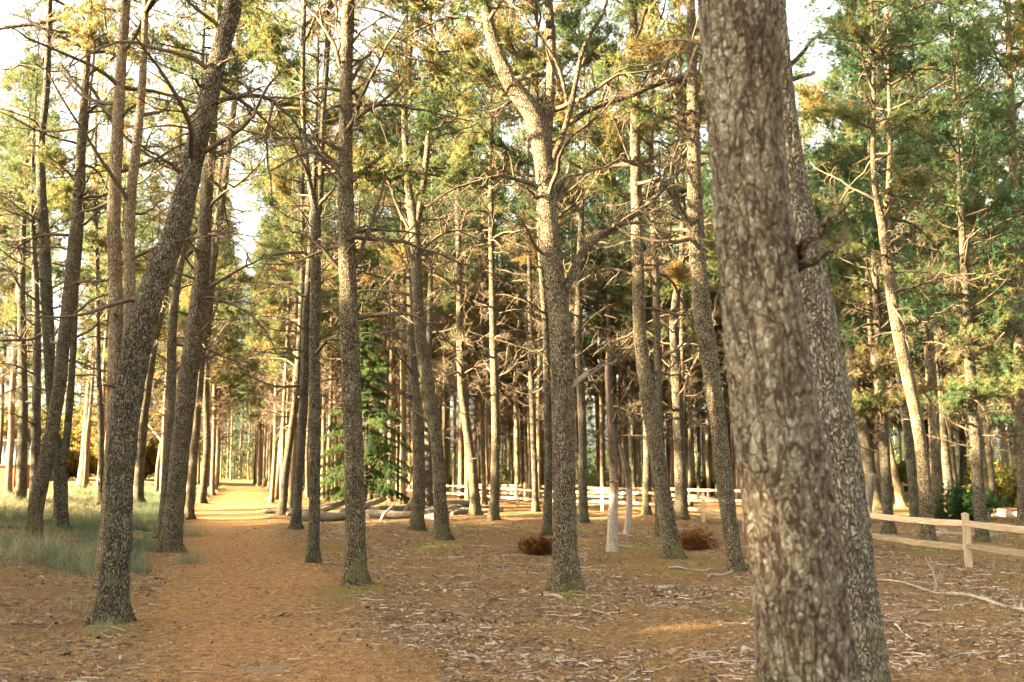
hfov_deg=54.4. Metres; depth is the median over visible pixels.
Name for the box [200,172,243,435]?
pine tree
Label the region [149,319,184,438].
pine tree
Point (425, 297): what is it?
pine tree
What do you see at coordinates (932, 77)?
pine tree
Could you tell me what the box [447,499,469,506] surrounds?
fallen log
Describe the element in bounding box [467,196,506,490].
pine tree
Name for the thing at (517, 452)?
pine tree
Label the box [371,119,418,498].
pine tree
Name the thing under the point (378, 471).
young spruce
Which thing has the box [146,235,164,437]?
pine tree
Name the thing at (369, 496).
pine tree
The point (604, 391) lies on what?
pine tree
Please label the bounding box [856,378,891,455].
pine tree
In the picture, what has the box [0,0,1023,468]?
sky
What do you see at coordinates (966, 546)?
rail fence
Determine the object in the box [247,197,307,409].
pine tree
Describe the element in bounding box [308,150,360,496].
pine tree
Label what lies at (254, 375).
pine tree
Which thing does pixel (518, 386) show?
pine tree
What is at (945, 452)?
pine tree
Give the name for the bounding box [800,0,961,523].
pine tree
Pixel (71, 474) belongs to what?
bush
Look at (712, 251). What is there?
pine tree
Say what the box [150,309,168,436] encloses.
pine tree
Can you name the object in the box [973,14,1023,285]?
pine tree
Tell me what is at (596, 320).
pine tree
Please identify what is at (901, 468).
bush
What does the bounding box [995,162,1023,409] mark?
pine tree
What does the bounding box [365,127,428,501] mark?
pine tree
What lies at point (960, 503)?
bush
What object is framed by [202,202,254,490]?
pine tree
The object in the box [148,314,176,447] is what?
pine tree
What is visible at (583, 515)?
pine tree
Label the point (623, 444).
pine tree
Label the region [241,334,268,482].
pine tree
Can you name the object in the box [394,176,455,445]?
pine tree
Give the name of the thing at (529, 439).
pine tree
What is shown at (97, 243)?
pine tree
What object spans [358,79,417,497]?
pine tree
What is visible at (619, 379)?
pine tree
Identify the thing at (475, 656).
stick
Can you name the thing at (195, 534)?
grass tuft
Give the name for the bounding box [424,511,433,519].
fallen log
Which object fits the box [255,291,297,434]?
pine tree
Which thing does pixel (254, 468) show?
pine tree
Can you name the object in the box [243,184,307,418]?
pine tree
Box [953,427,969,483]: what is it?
pine tree
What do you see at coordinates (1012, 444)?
pine tree
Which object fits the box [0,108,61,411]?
pine tree
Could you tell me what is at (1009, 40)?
pine tree
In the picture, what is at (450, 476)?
bush
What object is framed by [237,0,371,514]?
pine tree
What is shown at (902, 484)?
rail fence
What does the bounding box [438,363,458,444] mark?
pine tree
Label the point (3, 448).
window
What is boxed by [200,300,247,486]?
pine tree
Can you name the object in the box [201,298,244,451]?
pine tree
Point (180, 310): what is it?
pine tree
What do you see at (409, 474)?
pine tree
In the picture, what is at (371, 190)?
pine tree
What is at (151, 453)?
bush
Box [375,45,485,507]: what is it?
pine tree
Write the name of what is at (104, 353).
pine tree
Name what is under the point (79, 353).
pine tree
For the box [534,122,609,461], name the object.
pine tree
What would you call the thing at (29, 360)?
pine tree
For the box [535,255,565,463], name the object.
pine tree
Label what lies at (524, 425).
pine tree
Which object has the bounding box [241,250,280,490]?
pine tree
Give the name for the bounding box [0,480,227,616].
grass
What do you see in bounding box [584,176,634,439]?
pine tree
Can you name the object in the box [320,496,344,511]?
fallen log
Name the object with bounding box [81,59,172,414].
pine tree
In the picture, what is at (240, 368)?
pine tree
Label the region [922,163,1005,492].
pine tree
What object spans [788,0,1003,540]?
pine tree
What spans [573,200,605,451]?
pine tree
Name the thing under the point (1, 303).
pine tree
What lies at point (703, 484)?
bush
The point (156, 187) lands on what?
pine tree
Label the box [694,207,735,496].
pine tree
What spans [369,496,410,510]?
fallen log
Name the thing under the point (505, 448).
pine tree
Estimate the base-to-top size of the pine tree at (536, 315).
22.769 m
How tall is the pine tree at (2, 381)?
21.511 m
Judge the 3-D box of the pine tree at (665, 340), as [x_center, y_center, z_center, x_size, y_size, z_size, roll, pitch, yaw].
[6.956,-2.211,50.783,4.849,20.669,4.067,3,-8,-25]
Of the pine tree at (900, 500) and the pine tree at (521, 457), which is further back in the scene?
the pine tree at (521, 457)
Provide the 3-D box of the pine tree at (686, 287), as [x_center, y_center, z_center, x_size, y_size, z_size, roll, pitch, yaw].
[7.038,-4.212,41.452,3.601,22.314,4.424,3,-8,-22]
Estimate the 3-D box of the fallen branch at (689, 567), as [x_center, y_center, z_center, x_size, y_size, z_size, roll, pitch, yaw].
[2.839,3.543,15.695,0.840,0.220,0.120,-5,-9,35]
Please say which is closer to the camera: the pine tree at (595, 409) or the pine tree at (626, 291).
the pine tree at (626, 291)
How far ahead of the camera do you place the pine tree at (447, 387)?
55.51 m
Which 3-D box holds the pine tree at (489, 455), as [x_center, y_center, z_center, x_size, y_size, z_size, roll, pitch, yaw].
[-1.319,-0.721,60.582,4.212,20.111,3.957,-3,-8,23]
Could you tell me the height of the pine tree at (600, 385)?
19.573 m
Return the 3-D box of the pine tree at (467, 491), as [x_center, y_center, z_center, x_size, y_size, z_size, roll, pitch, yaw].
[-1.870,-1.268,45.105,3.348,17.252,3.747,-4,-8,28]
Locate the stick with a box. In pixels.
[460,653,494,663]
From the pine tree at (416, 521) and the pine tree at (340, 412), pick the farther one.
the pine tree at (340, 412)
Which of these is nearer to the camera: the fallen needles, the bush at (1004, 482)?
the fallen needles
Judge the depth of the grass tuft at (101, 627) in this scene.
9.83 m
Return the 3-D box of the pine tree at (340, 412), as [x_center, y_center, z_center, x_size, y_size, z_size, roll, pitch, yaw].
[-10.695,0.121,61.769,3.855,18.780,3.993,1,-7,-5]
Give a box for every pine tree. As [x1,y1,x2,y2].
[0,0,107,506]
[0,0,137,530]
[0,0,194,540]
[0,54,87,500]
[0,57,73,494]
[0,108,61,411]
[0,128,64,464]
[0,187,54,464]
[0,215,29,397]
[2,0,319,589]
[5,262,61,464]
[12,0,146,504]
[23,0,361,625]
[52,149,136,486]
[54,146,150,488]
[55,184,106,485]
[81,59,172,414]
[81,150,137,443]
[83,207,149,452]
[87,150,168,324]
[94,0,299,552]
[101,175,168,432]
[119,0,280,539]
[123,129,232,493]
[126,50,217,503]
[136,250,165,445]
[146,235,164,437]
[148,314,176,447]
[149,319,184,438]
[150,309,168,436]
[153,0,310,519]
[153,228,243,388]
[154,163,230,438]
[155,161,240,435]
[157,69,230,486]
[159,81,259,503]
[184,185,240,494]
[189,170,245,494]
[197,423,203,483]
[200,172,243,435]
[200,224,248,486]
[200,249,250,441]
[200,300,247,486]
[201,242,252,472]
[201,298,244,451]
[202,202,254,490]
[202,332,243,443]
[209,115,247,461]
[213,0,504,586]
[215,218,247,461]
[216,0,401,529]
[216,0,439,562]
[218,246,252,485]
[220,298,259,450]
[235,113,325,502]
[236,222,268,435]
[236,240,261,444]
[236,297,269,486]
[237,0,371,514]
[237,223,268,486]
[237,269,259,483]
[239,218,270,485]
[240,285,268,484]
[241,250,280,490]
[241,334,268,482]
[241,335,268,434]
[242,87,337,501]
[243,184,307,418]
[243,220,280,443]
[244,328,268,484]
[245,90,330,491]
[245,91,339,422]
[246,209,280,461]
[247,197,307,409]
[247,278,272,488]
[250,326,270,458]
[252,201,297,430]
[252,313,280,429]
[254,144,335,499]
[255,54,339,507]
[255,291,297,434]
[256,314,297,423]
[280,354,333,496]
[282,135,341,443]
[307,127,341,501]
[308,128,340,498]
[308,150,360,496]
[320,192,337,469]
[321,0,532,539]
[321,63,399,453]
[322,151,368,500]
[326,236,341,444]
[327,199,366,485]
[333,0,481,530]
[333,186,386,446]
[335,142,387,495]
[338,120,398,498]
[354,93,382,424]
[355,27,444,504]
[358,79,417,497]
[358,175,399,497]
[359,243,394,491]
[363,207,424,443]
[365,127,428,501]
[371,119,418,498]
[372,0,711,592]
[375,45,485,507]
[378,0,513,515]
[380,102,413,489]
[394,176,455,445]
[395,85,475,500]
[395,141,452,462]
[399,143,468,424]
[399,145,469,432]
[402,109,483,471]
[406,357,424,493]
[406,388,411,491]
[416,188,456,416]
[421,1,541,520]
[432,101,464,495]
[434,68,504,498]
[435,149,516,499]
[436,89,478,434]
[437,156,506,492]
[438,155,474,491]
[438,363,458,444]
[440,88,523,504]
[443,158,514,439]
[450,258,499,464]
[453,0,587,511]
[454,116,525,500]
[462,133,522,432]
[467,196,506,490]
[468,0,604,535]
[470,187,523,445]
[470,224,513,491]
[472,133,528,455]
[478,54,566,500]
[488,255,519,487]
[495,72,568,495]
[495,84,568,502]
[497,221,543,496]
[499,193,543,495]
[500,202,518,491]
[500,223,527,487]
[501,234,535,464]
[507,152,551,504]
[508,293,542,423]
[521,0,644,523]
[521,113,599,433]
[521,139,598,412]
[525,79,627,411]
[527,328,543,493]
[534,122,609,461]
[534,146,596,442]
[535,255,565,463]
[542,0,713,558]
[542,222,594,494]
[563,0,713,537]
[564,147,591,441]
[567,131,631,499]
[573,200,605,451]
[574,130,637,435]
[574,315,594,484]
[580,0,748,571]
[583,82,630,493]
[583,187,606,480]
[584,91,645,432]
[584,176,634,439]
[584,181,617,493]
[585,0,686,515]
[585,157,666,501]
[586,159,633,437]
[587,137,641,485]
[590,186,654,499]
[594,72,679,437]
[605,125,687,496]
[605,242,697,446]
[606,248,637,486]
[609,0,727,519]
[616,226,638,463]
[621,0,861,681]
[627,178,664,490]
[628,246,705,493]
[628,364,640,486]
[641,0,721,506]
[645,157,699,502]
[648,126,710,491]
[650,139,730,498]
[659,167,722,505]
[663,197,710,494]
[678,165,728,496]
[688,147,741,506]
[688,158,731,463]
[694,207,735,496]
[702,218,721,476]
[704,195,739,499]
[711,256,729,410]
[780,0,890,681]
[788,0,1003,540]
[793,51,850,373]
[796,80,825,245]
[797,0,987,534]
[798,66,882,510]
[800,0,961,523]
[807,143,891,431]
[815,42,911,507]
[829,25,1013,511]
[832,0,997,517]
[834,130,918,443]
[837,0,1023,541]
[837,96,914,486]
[837,126,895,487]
[849,178,896,454]
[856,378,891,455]
[883,29,1023,507]
[887,0,1023,521]
[887,117,993,494]
[887,223,967,432]
[898,240,948,452]
[899,195,958,490]
[918,0,1023,533]
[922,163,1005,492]
[940,85,1023,425]
[947,77,1001,465]
[947,96,1023,507]
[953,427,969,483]
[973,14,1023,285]
[989,181,1013,445]
[990,199,1009,474]
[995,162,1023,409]
[997,13,1023,335]
[997,124,1023,406]
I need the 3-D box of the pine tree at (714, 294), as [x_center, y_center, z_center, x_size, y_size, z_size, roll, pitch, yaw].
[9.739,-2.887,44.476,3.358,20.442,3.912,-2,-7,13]
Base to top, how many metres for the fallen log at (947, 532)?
0.413 m
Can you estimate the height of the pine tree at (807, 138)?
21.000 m
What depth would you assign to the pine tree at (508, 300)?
51.53 m
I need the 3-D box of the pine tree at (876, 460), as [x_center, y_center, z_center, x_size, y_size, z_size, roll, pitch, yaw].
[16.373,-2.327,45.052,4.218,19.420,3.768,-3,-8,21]
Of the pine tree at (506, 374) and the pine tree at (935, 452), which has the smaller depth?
the pine tree at (935, 452)
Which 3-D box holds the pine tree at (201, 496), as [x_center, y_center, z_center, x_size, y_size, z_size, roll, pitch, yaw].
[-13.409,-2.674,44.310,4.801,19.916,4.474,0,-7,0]
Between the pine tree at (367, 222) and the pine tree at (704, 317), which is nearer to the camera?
the pine tree at (704, 317)
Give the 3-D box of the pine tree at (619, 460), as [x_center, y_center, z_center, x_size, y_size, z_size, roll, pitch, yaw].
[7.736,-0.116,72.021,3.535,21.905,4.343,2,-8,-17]
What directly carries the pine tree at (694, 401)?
on the ground at (337, 545)
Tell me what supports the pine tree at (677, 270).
on the ground at (337, 545)
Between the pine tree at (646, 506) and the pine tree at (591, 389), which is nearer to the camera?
the pine tree at (646, 506)
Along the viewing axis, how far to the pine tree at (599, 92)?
59.10 m
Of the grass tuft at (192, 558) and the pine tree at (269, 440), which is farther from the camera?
the pine tree at (269, 440)
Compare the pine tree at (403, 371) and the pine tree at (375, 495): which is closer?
the pine tree at (403, 371)
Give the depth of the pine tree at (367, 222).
50.56 m
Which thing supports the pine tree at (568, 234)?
on the ground at (337, 545)
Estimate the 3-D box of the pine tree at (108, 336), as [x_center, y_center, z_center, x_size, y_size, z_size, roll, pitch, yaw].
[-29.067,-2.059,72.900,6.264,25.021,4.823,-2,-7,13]
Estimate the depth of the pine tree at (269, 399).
58.54 m
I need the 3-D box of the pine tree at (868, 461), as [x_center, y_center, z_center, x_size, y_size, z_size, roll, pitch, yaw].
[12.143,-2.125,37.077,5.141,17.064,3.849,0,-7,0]
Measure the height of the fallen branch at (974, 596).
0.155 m
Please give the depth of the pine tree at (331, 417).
47.82 m
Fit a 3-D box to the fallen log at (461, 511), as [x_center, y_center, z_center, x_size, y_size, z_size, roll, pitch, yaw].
[-1.438,5.929,35.827,0.540,0.498,5.578,-2,-7,15]
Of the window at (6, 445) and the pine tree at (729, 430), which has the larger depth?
the window at (6, 445)
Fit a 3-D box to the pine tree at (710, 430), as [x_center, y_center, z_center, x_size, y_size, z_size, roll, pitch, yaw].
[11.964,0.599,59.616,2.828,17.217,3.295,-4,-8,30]
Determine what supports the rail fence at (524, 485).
on the ground at (337, 545)
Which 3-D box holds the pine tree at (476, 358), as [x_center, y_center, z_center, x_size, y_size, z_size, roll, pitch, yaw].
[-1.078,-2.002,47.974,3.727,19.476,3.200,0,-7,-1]
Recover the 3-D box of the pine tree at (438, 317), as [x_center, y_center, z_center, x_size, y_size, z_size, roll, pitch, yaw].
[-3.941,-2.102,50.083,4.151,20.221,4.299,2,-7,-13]
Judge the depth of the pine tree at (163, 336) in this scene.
56.33 m
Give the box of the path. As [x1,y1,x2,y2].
[96,478,424,681]
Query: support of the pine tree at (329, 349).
on the ground at (337, 545)
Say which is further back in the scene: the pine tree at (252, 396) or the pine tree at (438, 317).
the pine tree at (252, 396)
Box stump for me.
[865,473,876,522]
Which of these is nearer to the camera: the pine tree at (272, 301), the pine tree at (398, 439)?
the pine tree at (272, 301)
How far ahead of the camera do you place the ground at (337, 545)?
12.44 m
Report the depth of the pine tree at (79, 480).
62.70 m
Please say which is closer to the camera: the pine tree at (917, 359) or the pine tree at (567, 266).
the pine tree at (917, 359)
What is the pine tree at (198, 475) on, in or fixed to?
on the ground at (337, 545)
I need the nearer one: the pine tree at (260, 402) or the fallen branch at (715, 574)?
the fallen branch at (715, 574)
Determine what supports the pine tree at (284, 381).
on the ground at (337, 545)
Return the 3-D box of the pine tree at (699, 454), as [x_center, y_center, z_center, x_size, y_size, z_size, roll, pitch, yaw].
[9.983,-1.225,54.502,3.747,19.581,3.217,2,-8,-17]
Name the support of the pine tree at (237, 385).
on the ground at (337, 545)
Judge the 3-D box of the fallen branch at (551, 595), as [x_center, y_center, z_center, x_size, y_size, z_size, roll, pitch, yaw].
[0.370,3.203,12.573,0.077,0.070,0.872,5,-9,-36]
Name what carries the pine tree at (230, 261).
on the ground at (337, 545)
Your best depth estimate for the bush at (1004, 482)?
39.02 m
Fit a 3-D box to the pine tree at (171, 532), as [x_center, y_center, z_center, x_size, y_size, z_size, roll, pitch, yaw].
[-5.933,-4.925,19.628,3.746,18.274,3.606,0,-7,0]
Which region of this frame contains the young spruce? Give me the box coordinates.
[320,319,412,509]
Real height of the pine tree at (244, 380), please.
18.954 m
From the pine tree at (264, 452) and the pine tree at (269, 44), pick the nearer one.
the pine tree at (269, 44)
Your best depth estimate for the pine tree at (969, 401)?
22.55 m
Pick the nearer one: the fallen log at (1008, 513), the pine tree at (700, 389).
the fallen log at (1008, 513)
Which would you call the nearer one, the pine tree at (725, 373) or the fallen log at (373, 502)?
the fallen log at (373, 502)
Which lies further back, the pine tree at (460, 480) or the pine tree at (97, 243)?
the pine tree at (460, 480)
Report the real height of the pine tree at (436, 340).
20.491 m
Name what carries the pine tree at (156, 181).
on the ground at (337, 545)
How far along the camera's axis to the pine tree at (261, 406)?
76.42 m
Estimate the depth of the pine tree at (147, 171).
66.03 m
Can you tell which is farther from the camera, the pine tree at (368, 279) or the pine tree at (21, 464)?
the pine tree at (368, 279)
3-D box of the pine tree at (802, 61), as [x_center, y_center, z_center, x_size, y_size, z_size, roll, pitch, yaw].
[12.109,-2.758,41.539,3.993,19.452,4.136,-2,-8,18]
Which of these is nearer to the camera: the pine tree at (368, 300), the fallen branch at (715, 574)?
the fallen branch at (715, 574)
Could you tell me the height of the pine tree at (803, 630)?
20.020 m
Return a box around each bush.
[3,404,80,444]
[17,398,96,479]
[52,408,203,478]
[449,473,457,487]
[514,531,552,555]
[679,523,719,549]
[692,476,714,494]
[891,459,907,491]
[933,480,1014,520]
[957,459,1005,485]
[961,461,1016,507]
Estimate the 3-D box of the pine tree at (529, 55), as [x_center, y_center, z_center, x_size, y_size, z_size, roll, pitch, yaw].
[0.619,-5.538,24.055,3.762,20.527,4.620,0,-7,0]
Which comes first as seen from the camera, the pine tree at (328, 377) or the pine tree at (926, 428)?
the pine tree at (926, 428)
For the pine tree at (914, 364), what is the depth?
56.77 m
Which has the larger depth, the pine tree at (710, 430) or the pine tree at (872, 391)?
the pine tree at (710, 430)
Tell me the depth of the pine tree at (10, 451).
44.15 m
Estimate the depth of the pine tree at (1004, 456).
68.89 m
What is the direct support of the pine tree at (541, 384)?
on the ground at (337, 545)
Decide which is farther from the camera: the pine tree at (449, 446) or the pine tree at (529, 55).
the pine tree at (449, 446)
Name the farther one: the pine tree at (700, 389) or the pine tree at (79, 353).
the pine tree at (79, 353)
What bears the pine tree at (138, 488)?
on the ground at (337, 545)
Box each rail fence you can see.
[406,483,1023,567]
[479,482,740,501]
[865,482,971,494]
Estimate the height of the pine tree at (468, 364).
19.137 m
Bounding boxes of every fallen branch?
[521,588,563,599]
[618,522,651,536]
[668,559,716,570]
[707,569,733,577]
[945,591,1023,609]
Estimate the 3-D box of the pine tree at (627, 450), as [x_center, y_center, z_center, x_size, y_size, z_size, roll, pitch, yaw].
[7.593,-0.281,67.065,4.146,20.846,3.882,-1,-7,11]
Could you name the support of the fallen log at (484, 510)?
on the ground at (337, 545)
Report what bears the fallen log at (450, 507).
on the ground at (337, 545)
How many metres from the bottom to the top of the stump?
1.605 m
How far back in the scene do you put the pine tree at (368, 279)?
57.75 m
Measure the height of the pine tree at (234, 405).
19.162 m
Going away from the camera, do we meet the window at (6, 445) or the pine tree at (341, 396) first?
the pine tree at (341, 396)
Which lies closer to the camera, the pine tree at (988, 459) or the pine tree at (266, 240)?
the pine tree at (988, 459)
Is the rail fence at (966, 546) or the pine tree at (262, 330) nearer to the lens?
the rail fence at (966, 546)
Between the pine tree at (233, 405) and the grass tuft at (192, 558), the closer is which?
the grass tuft at (192, 558)
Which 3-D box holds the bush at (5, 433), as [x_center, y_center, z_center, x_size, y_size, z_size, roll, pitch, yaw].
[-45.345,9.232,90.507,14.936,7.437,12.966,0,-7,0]
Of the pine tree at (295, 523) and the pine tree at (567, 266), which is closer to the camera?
the pine tree at (295, 523)
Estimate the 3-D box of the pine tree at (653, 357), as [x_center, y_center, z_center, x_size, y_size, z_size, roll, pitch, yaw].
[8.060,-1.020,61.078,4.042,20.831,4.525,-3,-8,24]
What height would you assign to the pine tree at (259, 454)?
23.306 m
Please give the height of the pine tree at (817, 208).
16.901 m
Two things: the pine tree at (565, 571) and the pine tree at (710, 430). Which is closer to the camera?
the pine tree at (565, 571)
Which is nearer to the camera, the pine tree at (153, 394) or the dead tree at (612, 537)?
the dead tree at (612, 537)
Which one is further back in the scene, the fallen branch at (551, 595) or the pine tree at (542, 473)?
the pine tree at (542, 473)
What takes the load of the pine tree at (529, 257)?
on the ground at (337, 545)
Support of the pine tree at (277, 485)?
on the ground at (337, 545)
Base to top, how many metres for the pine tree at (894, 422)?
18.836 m
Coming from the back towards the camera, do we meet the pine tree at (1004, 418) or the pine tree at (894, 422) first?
the pine tree at (894, 422)
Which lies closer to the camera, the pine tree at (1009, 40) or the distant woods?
the pine tree at (1009, 40)
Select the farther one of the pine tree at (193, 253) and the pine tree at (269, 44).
the pine tree at (193, 253)
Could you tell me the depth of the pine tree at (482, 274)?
43.65 m
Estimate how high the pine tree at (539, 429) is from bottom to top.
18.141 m
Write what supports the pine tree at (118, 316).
on the ground at (337, 545)
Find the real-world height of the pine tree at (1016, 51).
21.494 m
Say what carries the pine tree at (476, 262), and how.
on the ground at (337, 545)
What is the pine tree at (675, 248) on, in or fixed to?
on the ground at (337, 545)
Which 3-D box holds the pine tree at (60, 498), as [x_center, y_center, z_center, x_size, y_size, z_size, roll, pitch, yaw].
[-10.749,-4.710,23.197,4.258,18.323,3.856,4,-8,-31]
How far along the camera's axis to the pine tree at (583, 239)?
62.67 m
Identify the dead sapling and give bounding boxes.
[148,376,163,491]
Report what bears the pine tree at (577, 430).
on the ground at (337, 545)
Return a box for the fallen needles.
[0,538,1023,681]
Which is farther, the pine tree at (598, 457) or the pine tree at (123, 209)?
the pine tree at (598, 457)
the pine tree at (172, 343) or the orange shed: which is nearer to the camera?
the pine tree at (172, 343)
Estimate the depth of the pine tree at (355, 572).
14.31 m
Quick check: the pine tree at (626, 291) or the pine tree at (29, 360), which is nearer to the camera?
the pine tree at (626, 291)
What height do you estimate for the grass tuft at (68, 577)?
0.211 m
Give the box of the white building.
[1,439,71,480]
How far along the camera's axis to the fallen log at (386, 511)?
30.35 m
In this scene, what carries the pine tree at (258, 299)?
on the ground at (337, 545)
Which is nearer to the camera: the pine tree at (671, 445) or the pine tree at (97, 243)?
the pine tree at (97, 243)
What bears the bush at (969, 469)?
on the ground at (337, 545)
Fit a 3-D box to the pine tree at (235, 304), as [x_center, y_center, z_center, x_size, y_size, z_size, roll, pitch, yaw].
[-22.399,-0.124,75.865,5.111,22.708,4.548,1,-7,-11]
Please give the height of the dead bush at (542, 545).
0.532 m
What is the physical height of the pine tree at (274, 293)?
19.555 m
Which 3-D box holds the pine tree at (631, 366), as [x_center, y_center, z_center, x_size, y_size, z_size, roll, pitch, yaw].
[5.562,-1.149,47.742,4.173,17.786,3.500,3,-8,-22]
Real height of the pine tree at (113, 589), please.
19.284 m
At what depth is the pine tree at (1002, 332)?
51.19 m
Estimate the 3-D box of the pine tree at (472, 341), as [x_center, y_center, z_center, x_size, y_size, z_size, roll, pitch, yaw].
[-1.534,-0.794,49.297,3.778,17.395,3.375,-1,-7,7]
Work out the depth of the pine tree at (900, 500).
39.53 m
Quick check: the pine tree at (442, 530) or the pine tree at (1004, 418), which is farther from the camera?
the pine tree at (1004, 418)
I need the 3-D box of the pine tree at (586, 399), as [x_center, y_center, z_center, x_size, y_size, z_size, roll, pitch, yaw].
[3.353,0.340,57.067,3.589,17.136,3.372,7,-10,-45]
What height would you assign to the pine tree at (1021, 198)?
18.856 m
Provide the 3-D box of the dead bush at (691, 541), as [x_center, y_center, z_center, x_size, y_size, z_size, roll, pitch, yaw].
[3.694,3.971,20.148,1.014,0.609,0.931,-3,-8,21]
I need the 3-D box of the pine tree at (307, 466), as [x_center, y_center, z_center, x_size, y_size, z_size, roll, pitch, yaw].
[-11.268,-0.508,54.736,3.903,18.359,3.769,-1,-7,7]
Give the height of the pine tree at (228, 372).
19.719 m
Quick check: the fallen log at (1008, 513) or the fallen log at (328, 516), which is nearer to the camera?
the fallen log at (328, 516)
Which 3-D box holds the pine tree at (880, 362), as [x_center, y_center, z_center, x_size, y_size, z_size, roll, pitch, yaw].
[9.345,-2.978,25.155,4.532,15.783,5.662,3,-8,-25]
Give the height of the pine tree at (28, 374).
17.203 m
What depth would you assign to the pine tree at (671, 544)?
17.92 m
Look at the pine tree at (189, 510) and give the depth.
31.50 m
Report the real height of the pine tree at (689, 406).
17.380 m
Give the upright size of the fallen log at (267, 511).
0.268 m
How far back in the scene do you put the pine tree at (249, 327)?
98.87 m
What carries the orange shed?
on the ground at (337, 545)
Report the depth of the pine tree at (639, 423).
54.03 m
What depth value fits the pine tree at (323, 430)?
50.24 m
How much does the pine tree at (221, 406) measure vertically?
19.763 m
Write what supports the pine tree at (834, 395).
on the ground at (337, 545)
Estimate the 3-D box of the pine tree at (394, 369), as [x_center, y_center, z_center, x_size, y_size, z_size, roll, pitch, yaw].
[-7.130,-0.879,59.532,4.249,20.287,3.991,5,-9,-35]
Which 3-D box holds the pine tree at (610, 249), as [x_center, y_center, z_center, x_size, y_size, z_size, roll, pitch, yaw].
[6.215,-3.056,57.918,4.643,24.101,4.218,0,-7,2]
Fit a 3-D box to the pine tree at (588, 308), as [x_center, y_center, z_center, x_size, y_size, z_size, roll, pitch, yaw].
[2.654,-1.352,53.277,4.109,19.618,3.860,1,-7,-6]
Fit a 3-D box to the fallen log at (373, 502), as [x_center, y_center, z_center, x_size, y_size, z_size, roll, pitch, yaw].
[-5.305,5.817,35.200,0.739,0.434,5.501,0,-7,4]
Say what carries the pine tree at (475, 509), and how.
on the ground at (337, 545)
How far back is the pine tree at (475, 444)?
71.08 m
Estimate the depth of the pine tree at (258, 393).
79.84 m
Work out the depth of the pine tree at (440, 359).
57.75 m
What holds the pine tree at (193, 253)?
on the ground at (337, 545)
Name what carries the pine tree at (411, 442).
on the ground at (337, 545)
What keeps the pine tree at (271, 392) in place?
on the ground at (337, 545)
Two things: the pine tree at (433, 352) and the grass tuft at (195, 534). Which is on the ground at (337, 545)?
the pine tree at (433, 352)
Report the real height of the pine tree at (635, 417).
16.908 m
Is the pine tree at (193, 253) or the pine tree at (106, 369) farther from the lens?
the pine tree at (106, 369)
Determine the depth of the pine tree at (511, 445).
61.54 m
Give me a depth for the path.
11.14 m
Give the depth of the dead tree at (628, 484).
24.19 m
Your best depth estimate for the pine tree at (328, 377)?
57.90 m
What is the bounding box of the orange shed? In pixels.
[0,465,29,488]
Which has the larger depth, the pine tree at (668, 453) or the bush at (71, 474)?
the bush at (71, 474)
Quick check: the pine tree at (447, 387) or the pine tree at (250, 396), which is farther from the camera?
the pine tree at (250, 396)
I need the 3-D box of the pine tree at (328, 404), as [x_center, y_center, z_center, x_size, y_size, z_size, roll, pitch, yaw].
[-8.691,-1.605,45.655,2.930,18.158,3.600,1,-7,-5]
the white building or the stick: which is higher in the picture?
the white building
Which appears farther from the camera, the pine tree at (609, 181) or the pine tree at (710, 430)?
the pine tree at (710, 430)
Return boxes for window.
[1,445,4,464]
[4,445,16,464]
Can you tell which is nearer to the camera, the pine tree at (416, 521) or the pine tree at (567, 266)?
the pine tree at (416, 521)
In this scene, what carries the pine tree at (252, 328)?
on the ground at (337, 545)
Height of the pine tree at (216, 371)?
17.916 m
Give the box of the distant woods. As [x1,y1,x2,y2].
[5,176,1010,491]
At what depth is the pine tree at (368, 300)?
44.18 m
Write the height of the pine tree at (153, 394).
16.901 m
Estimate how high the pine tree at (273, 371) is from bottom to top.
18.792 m
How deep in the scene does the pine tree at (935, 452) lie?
31.59 m
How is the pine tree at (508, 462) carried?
on the ground at (337, 545)
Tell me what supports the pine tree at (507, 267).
on the ground at (337, 545)
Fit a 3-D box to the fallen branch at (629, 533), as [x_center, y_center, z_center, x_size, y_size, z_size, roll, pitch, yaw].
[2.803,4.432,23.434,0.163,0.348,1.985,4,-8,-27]
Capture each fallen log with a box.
[262,509,291,513]
[286,505,331,515]
[302,511,344,521]
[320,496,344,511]
[340,497,386,511]
[365,506,410,518]
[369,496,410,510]
[380,504,394,520]
[402,498,411,510]
[424,503,458,513]
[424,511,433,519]
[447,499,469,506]
[448,503,503,512]
[450,504,488,515]
[935,526,998,537]
[991,509,1016,516]
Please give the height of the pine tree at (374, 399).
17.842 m
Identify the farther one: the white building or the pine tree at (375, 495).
the white building
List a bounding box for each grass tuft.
[52,567,84,580]
[73,609,124,634]
[154,543,214,565]
[183,521,211,536]
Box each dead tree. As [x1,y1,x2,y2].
[590,352,646,551]
[618,444,634,533]
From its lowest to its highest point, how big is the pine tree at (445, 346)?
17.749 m
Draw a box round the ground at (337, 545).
[0,469,1023,681]
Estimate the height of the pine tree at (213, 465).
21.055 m
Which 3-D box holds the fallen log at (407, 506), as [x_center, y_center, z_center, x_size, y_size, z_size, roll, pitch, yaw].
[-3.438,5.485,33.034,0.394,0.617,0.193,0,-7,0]
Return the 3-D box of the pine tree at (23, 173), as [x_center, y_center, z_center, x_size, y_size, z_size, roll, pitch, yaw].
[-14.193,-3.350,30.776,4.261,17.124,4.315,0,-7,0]
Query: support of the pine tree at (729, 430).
on the ground at (337, 545)
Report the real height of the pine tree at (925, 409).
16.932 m
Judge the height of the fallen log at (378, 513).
0.478 m
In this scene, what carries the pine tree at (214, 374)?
on the ground at (337, 545)

